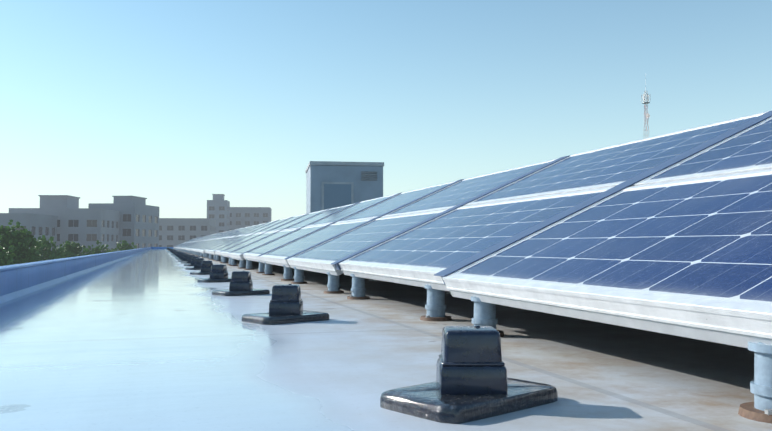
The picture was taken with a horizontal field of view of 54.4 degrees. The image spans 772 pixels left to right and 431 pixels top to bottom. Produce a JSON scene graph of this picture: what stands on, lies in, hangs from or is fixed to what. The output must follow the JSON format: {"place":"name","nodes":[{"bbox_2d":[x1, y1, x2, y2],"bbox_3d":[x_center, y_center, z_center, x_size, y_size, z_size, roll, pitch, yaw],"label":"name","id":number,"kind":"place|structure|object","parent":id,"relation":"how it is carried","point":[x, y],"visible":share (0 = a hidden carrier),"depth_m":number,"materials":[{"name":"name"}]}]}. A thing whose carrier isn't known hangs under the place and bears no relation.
{"place":"outdoors","nodes":[
{"label":"outdoors","id":0,"kind":"place"},
{"bbox_2d":[0,246,17,265],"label":"tree","id":1,"kind":"object","parent":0,"point":[6,257],"visible":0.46,"depth_m":79.21,"materials":[{"name":"green plant"}]},
{"bbox_2d":[0,219,42,264],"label":"tree","id":2,"kind":"object","parent":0,"point":[19,243],"visible":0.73,"depth_m":92.97,"materials":[{"name":"green plant"}]},
{"bbox_2d":[0,213,56,258],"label":"building","id":3,"kind":"structure","parent":0,"point":[37,225],"depth_m":150.91,"materials":[{"name":"beige concrete"}]},
{"bbox_2d":[34,235,64,260],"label":"tree","id":4,"kind":"object","parent":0,"point":[47,252],"visible":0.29,"depth_m":108.12,"materials":[{"name":"green plant"}]},
{"bbox_2d":[9,195,119,254],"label":"building","id":5,"kind":"structure","parent":0,"point":[86,227],"depth_m":163.56,"materials":[{"name":"beige concrete"}]},
{"bbox_2d":[59,240,88,258],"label":"tree","id":6,"kind":"object","parent":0,"point":[73,249],"visible":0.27,"depth_m":118.05,"materials":[{"name":"green plant"}]},
{"bbox_2d":[83,240,109,254],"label":"tree","id":7,"kind":"object","parent":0,"point":[97,250],"visible":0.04,"depth_m":127.31,"materials":[{"name":"green plant"}]},
{"bbox_2d":[88,196,158,248],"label":"building","id":8,"kind":"structure","parent":0,"point":[139,223],"depth_m":181.09,"materials":[{"name":"beige concrete"}]},
{"bbox_2d":[110,240,136,251],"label":"tree","id":9,"kind":"object","parent":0,"point":[122,246],"visible":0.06,"depth_m":138.57,"materials":[{"name":"green plant"}]},
{"bbox_2d":[159,218,215,246],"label":"building","id":10,"kind":"structure","parent":0,"point":[173,232],"depth_m":258.34,"materials":[{"name":"beige concrete"}]},
{"bbox_2d":[207,194,229,233],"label":"building","id":11,"kind":"structure","parent":0,"point":[218,208],"depth_m":298.60,"materials":[{"name":"beige concrete"}]},
{"bbox_2d":[230,207,271,230],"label":"building","id":12,"kind":"structure","parent":0,"point":[241,217],"depth_m":318.77,"materials":[{"name":"beige concrete"}]},
{"bbox_2d":[0,249,771,430],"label":"roof deck","id":13,"kind":"structure","parent":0,"point":[157,340],"depth_m":1.41,"materials":[{"name":"paint"}]},
{"bbox_2d":[0,247,173,303],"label":"roof kerb","id":14,"kind":"structure","parent":13,"relation":"on","point":[19,280],"depth_m":4.12,"materials":[{"name":"blue metal"}]},
{"bbox_2d":[176,253,186,259],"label":"ballast block","id":15,"kind":"object","parent":13,"relation":"on","point":[182,255],"depth_m":11.58,"materials":[{"name":"black rubber"}]},
{"bbox_2d":[178,254,189,261],"bbox_3d":[-2.759,0.584,10.405,0.228,0.106,0.149,2,-3,-36],"label":"ballast block","id":16,"kind":"object","parent":13,"relation":"on","point":[185,257],"depth_m":10.36,"materials":[{"name":"black rubber"}]},
{"bbox_2d":[181,255,194,263],"bbox_3d":[-2.391,0.536,9.232,0.149,0.106,0.228,-2,-3,43],"label":"ballast block","id":17,"kind":"object","parent":13,"relation":"on","point":[189,259],"depth_m":9.19,"materials":[{"name":"black rubber"}]},
{"bbox_2d":[184,256,199,265],"bbox_3d":[-2.050,0.490,8.089,0.228,0.106,0.149,2,-3,-40],"label":"ballast block","id":18,"kind":"object","parent":13,"relation":"on","point":[193,261],"depth_m":8.05,"materials":[{"name":"black rubber"}]},
{"bbox_2d":[185,258,204,269],"bbox_3d":[-1.711,0.442,6.891,0.228,0.106,0.149,2,-3,-44],"label":"ballast block","id":19,"kind":"object","parent":13,"relation":"on","point":[198,264],"depth_m":6.85,"materials":[{"name":"black rubber"}]},
{"bbox_2d":[190,260,212,274],"bbox_3d":[-1.364,0.396,5.729,0.149,0.106,0.228,-2,-3,44],"label":"ballast block","id":20,"kind":"object","parent":13,"relation":"on","point":[205,269],"depth_m":5.69,"materials":[{"name":"black rubber"}]},
{"bbox_2d":[197,264,230,282],"bbox_3d":[-1.015,0.349,4.557,0.228,0.106,0.149,2,-3,-36],"label":"ballast block","id":21,"kind":"object","parent":13,"relation":"on","point":[218,272],"depth_m":4.52,"materials":[{"name":"black rubber"}]},
{"bbox_2d":[212,271,269,295],"bbox_3d":[-0.649,0.301,3.365,0.228,0.106,0.149,2,-3,-42],"label":"ballast block","id":22,"kind":"object","parent":13,"relation":"on","point":[241,283],"depth_m":3.32,"materials":[{"name":"black rubber"}]},
{"bbox_2d":[242,284,328,324],"bbox_3d":[-0.292,0.254,2.195,0.228,0.106,0.149,2,-3,-42],"label":"ballast block","id":23,"kind":"object","parent":13,"relation":"on","point":[286,304],"depth_m":2.15,"materials":[{"name":"black rubber"}]},
{"bbox_2d":[306,161,383,213],"bbox_3d":[-1.430,-0.211,24.940,2.360,2.861,2.932,0,-2,-9],"label":"stair bulkhead","id":24,"kind":"object","parent":13,"relation":"on","point":[332,184],"visible":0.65,"depth_m":23.59,"materials":[{"name":"paint"}]},
{"bbox_2d":[380,325,557,423],"bbox_3d":[0.117,0.207,1.044,0.228,0.106,0.149,2,-3,-42],"label":"roof vent","id":25,"kind":"object","parent":13,"relation":"on","point":[473,382],"depth_m":1.00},
{"bbox_2d":[174,111,771,423],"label":"panel rack","id":26,"kind":"object","parent":13,"relation":"on","point":[759,409],"visible":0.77,"depth_m":2.10,"materials":[{"name":"metal"}]},
{"bbox_2d":[194,238,221,250],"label":"solar panel","id":27,"kind":"object","parent":26,"relation":"on","point":[206,244],"visible":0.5,"depth_m":16.62,"materials":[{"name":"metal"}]},
{"bbox_2d":[197,237,227,250],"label":"solar panel","id":28,"kind":"object","parent":26,"relation":"on","point":[211,244],"visible":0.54,"depth_m":15.34,"materials":[{"name":"glass"}]},
{"bbox_2d":[199,237,231,251],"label":"solar panel","id":29,"kind":"object","parent":26,"relation":"on","point":[202,250],"visible":0.42,"depth_m":14.07,"materials":[{"name":"glass"}]},
{"bbox_2d":[204,235,241,251],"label":"solar panel","id":30,"kind":"object","parent":26,"relation":"on","point":[206,250],"visible":0.48,"depth_m":12.81,"materials":[{"name":"glass"}]},
{"bbox_2d":[209,234,250,252],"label":"solar panel","id":31,"kind":"object","parent":26,"relation":"on","point":[223,245],"visible":0.62,"depth_m":11.54,"materials":[{"name":"glass"}]},
{"bbox_2d":[214,233,261,253],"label":"solar panel","id":32,"kind":"object","parent":26,"relation":"on","point":[218,251],"visible":0.52,"depth_m":10.28,"materials":[{"name":"glass"}]},
{"bbox_2d":[225,225,255,237],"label":"solar panel","id":33,"kind":"object","parent":26,"relation":"on","point":[240,231],"visible":0.21,"depth_m":15.58,"materials":[{"name":"glass"}]},
{"bbox_2d":[231,223,264,236],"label":"solar panel","id":34,"kind":"object","parent":26,"relation":"on","point":[247,230],"visible":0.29,"depth_m":14.26,"materials":[{"name":"glass"}]},
{"bbox_2d":[220,231,276,255],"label":"solar panel","id":35,"kind":"object","parent":26,"relation":"on","point":[240,245],"visible":0.6,"depth_m":9.01,"materials":[{"name":"glass"}]},
{"bbox_2d":[238,220,276,235],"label":"solar panel","id":36,"kind":"object","parent":26,"relation":"on","point":[256,228],"visible":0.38,"depth_m":13.03,"materials":[{"name":"glass"}]},
{"bbox_2d":[229,229,295,257],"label":"solar panel","id":37,"kind":"object","parent":26,"relation":"on","point":[237,253],"visible":0.62,"depth_m":7.71,"materials":[{"name":"glass"}]},
{"bbox_2d":[246,217,289,234],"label":"solar panel","id":38,"kind":"object","parent":26,"relation":"on","point":[266,226],"visible":0.38,"depth_m":11.73,"materials":[{"name":"glass"}]},
{"bbox_2d":[255,213,307,233],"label":"solar panel","id":39,"kind":"object","parent":26,"relation":"on","point":[279,224],"visible":0.35,"depth_m":10.47,"materials":[{"name":"glass"}]},
{"bbox_2d":[242,224,327,259],"bbox_3d":[-0.880,0.229,6.476,0.622,0.034,1.250,-24,5,-16],"label":"solar panel","id":40,"kind":"object","parent":26,"relation":"on","point":[255,253],"visible":0.65,"depth_m":6.46,"materials":[{"name":"glass"}]},
{"bbox_2d":[268,209,326,231],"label":"solar panel","id":41,"kind":"object","parent":26,"relation":"on","point":[297,220],"visible":0.4,"depth_m":9.20,"materials":[{"name":"glass"}]},
{"bbox_2d":[259,219,370,263],"bbox_3d":[-0.510,0.180,5.226,0.622,0.034,1.250,-24,5,-16],"label":"solar panel","id":42,"kind":"object","parent":26,"relation":"on","point":[280,254],"visible":0.69,"depth_m":5.17,"materials":[{"name":"glass"}]},
{"bbox_2d":[281,203,354,230],"bbox_3d":[-0.718,0.036,7.896,0.622,0.034,1.250,-24,5,-16],"label":"solar panel","id":43,"kind":"object","parent":26,"relation":"on","point":[314,218],"visible":0.46,"depth_m":7.92,"materials":[{"name":"glass"}]},
{"bbox_2d":[305,194,395,226],"bbox_3d":[-0.324,-0.023,6.653,0.622,0.034,1.250,-24,5,-16],"label":"solar panel","id":44,"kind":"object","parent":26,"relation":"on","point":[343,213],"visible":0.54,"depth_m":6.65,"materials":[{"name":"glass"}]},
{"bbox_2d":[287,209,447,270],"bbox_3d":[-0.137,0.131,3.976,0.622,0.034,1.250,-24,5,-16],"label":"solar panel","id":45,"kind":"object","parent":26,"relation":"on","point":[324,255],"visible":0.67,"depth_m":3.88,"materials":[{"name":"glass"}]},
{"bbox_2d":[334,181,454,223],"bbox_3d":[0.046,-0.071,5.402,0.622,0.034,1.250,-24,5,-16],"label":"solar panel","id":46,"kind":"object","parent":26,"relation":"on","point":[387,205],"visible":0.5,"depth_m":5.37,"materials":[{"name":"glass"}]},
{"bbox_2d":[380,158,557,217],"bbox_3d":[0.419,-0.121,4.153,0.622,0.034,1.250,-24,5,-16],"label":"solar panel","id":47,"kind":"object","parent":26,"relation":"on","point":[457,193],"visible":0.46,"depth_m":4.08,"materials":[{"name":"glass"}]},
{"bbox_2d":[338,187,612,283],"bbox_3d":[0.251,0.074,2.731,0.622,0.034,1.250,-24,5,-16],"label":"solar panel","id":48,"kind":"object","parent":26,"relation":"on","point":[426,251],"visible":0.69,"depth_m":2.57,"materials":[{"name":"glass"}]},
{"bbox_2d":[442,169,771,338],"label":"solar panel","id":49,"kind":"object","parent":26,"relation":"on","point":[696,252],"visible":1,"depth_m":1.44,"materials":[{"name":"glass"}]},
{"bbox_2d":[463,110,771,205],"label":"solar panel","id":50,"kind":"object","parent":26,"relation":"on","point":[611,166],"visible":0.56,"depth_m":2.76,"materials":[{"name":"glass"}]},
{"bbox_2d":[631,117,771,186],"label":"solar panel","id":51,"kind":"object","parent":26,"relation":"on","point":[749,149],"visible":0.58,"depth_m":2.03,"materials":[{"name":"glass"}]},
{"bbox_2d":[0,0,771,220],"label":"sky","id":52,"kind":"structure","parent":0,"point":[174,105],"materials":[{"name":"blue"}]},
{"bbox_2d":[641,74,649,138],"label":"lattice mast","id":53,"kind":"object","parent":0,"point":[646,102],"visible":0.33,"depth_m":177.89,"materials":[{"name":"white metal"}]}
]}

